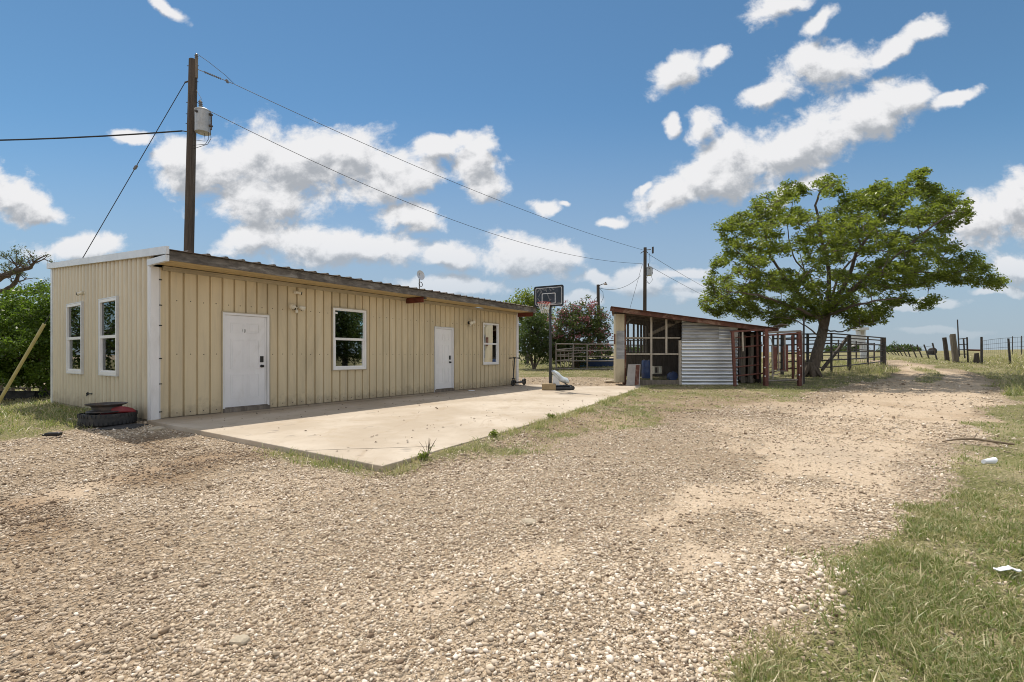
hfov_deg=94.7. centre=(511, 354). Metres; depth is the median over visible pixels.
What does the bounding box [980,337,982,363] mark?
fence post
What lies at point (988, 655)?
grass
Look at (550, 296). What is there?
basketball hoop
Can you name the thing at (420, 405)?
dry leaves
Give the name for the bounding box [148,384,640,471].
concrete slab
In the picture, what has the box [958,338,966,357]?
pipe gate
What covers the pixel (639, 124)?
sky
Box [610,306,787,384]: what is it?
shed
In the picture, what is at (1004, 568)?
foam scrap
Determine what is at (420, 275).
satellite dish
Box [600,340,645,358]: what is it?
pen fence
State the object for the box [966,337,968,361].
fence post
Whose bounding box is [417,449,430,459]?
weed
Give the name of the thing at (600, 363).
trough
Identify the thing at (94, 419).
tyre
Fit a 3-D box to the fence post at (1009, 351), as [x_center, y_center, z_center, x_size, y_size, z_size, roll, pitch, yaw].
[28.152,-0.154,26.700,0.204,1.509,0.107,0,0,0]
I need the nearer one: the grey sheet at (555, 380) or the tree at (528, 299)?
the grey sheet at (555, 380)
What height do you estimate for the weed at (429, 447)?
0.217 m
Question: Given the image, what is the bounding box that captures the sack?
[551,370,568,382]
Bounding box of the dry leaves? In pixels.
[222,386,597,441]
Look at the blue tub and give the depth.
20.51 m
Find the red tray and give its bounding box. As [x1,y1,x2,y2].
[99,406,135,414]
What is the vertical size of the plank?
0.623 m
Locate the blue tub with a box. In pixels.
[667,372,677,379]
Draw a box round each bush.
[876,341,908,351]
[898,344,916,351]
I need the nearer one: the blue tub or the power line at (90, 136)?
the power line at (90, 136)
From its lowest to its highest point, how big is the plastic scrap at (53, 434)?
0.055 m
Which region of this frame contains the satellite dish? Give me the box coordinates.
[417,270,424,288]
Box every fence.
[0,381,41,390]
[555,343,613,369]
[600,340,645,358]
[772,333,885,374]
[809,340,874,360]
[886,343,936,359]
[984,336,1023,353]
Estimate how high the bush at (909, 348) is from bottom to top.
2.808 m
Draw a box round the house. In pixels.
[47,246,535,421]
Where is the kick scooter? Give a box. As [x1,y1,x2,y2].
[509,357,525,385]
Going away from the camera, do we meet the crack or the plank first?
the crack
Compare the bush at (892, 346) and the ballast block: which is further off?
the bush at (892, 346)
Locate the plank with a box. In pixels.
[975,353,979,362]
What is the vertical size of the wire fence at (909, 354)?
1.366 m
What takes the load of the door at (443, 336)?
in the house
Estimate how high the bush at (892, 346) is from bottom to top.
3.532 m
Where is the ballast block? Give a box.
[542,383,555,389]
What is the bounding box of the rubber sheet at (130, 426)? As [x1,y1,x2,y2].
[94,423,147,429]
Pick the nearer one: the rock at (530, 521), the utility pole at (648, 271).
the rock at (530, 521)
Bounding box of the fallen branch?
[942,432,1014,444]
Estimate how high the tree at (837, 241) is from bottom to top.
10.625 m
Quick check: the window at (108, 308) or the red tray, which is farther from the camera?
the window at (108, 308)
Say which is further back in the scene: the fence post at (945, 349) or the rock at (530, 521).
the fence post at (945, 349)
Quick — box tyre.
[77,410,137,426]
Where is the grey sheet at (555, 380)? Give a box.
[553,375,559,384]
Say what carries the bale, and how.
on the ground at (964, 379)
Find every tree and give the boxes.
[0,244,52,294]
[0,278,49,395]
[503,286,555,363]
[697,166,1011,376]
[824,344,844,351]
[833,342,870,350]
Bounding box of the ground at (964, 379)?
[0,349,1023,681]
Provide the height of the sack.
0.469 m
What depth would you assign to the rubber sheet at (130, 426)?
8.59 m
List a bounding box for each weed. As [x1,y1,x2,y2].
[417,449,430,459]
[420,438,436,455]
[488,429,498,436]
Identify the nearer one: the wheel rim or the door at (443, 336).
the wheel rim
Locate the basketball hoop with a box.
[534,285,574,389]
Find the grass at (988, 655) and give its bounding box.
[0,351,1023,681]
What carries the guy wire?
attached to the utility pole at (199, 119)
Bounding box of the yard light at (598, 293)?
[595,282,606,358]
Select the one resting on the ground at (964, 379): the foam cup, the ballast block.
the foam cup
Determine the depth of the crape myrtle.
29.47 m
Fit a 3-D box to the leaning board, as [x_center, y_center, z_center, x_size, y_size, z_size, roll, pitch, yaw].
[5.068,0.843,19.680,0.718,0.875,0.500,0,0,0]
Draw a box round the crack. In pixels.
[247,389,478,449]
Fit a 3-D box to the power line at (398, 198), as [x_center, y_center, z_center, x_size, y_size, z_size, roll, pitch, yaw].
[-0.400,-7.511,26.374,28.222,2.263,0.020,0,0,-43]
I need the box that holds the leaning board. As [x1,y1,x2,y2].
[626,364,640,385]
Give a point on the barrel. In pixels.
(645, 366)
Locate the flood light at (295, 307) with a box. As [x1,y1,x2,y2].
[289,304,305,312]
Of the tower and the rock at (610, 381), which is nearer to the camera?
the rock at (610, 381)
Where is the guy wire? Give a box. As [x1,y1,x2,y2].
[0,83,184,402]
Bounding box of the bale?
[927,348,936,354]
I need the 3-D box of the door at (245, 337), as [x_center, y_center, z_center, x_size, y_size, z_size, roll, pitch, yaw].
[-6.006,0.165,10.673,0.138,2.206,1.066,0,0,34]
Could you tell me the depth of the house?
11.34 m
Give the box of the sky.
[0,0,1023,352]
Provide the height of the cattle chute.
2.933 m
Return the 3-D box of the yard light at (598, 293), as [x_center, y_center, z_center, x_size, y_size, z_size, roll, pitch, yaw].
[5.839,-1.988,30.995,0.861,5.542,0.258,0,0,7]
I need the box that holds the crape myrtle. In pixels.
[544,295,613,367]
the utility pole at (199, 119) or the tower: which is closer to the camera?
the utility pole at (199, 119)
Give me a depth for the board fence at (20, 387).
26.18 m
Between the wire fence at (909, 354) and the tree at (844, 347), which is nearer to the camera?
the wire fence at (909, 354)
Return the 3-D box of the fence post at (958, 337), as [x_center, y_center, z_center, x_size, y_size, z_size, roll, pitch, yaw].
[36.016,-1.293,38.050,0.246,3.045,0.103,0,0,0]
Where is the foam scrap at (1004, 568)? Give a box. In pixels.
[993,565,1021,571]
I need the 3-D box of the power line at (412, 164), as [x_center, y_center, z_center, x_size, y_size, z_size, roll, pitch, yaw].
[-0.248,-9.089,26.896,27.363,2.226,0.020,0,0,-42]
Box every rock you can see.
[148,426,165,430]
[229,634,250,645]
[522,518,535,524]
[604,379,618,382]
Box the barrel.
[641,360,649,377]
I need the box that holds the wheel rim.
[84,402,127,412]
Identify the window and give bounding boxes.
[66,301,83,373]
[98,296,118,376]
[331,307,366,370]
[482,322,498,364]
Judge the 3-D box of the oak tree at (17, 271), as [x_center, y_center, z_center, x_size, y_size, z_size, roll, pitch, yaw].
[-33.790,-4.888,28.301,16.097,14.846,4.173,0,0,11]
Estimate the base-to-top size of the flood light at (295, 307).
0.204 m
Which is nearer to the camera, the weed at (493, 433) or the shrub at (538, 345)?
the weed at (493, 433)
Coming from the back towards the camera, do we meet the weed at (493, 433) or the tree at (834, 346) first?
the tree at (834, 346)
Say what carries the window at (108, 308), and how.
in the house
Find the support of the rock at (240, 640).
on the ground at (964, 379)
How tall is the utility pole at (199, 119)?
12.164 m
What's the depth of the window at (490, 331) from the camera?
18.37 m
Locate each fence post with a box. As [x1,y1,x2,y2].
[942,337,949,360]
[949,334,959,362]
[957,320,959,356]
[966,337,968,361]
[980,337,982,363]
[1007,338,1010,363]
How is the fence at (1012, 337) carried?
on the ground at (964, 379)
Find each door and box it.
[220,311,269,412]
[434,326,453,391]
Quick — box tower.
[851,327,868,357]
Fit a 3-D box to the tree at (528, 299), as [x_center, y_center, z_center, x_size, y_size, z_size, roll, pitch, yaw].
[1.234,-2.334,38.048,4.976,6.455,3.458,0,0,0]
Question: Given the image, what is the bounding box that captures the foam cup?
[981,457,997,463]
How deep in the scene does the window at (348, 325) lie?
12.94 m
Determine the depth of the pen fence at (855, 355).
33.06 m
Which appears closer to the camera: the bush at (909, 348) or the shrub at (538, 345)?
the shrub at (538, 345)
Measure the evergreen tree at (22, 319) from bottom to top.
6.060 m
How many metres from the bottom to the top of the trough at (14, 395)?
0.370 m
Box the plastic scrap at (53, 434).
[42,432,62,435]
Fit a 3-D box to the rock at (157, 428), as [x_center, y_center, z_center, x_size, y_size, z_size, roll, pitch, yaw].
[-6.273,1.321,8.351,0.281,0.109,0.244,0,0,0]
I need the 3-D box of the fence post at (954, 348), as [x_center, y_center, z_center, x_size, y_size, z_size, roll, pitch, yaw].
[26.802,-0.349,28.599,0.490,1.809,0.402,0,0,0]
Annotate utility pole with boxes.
[182,53,232,252]
[641,247,653,352]
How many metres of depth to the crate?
21.62 m
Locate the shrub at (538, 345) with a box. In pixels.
[519,311,559,368]
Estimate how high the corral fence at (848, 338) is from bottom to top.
2.220 m
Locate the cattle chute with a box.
[730,317,804,386]
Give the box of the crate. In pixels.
[652,366,661,373]
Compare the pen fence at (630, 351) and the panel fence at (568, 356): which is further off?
the pen fence at (630, 351)
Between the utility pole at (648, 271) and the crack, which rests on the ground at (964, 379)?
the utility pole at (648, 271)
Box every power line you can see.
[0,130,182,140]
[210,111,641,263]
[235,84,641,249]
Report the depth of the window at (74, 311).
11.77 m
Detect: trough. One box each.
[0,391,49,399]
[588,359,613,365]
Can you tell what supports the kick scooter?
on the concrete slab

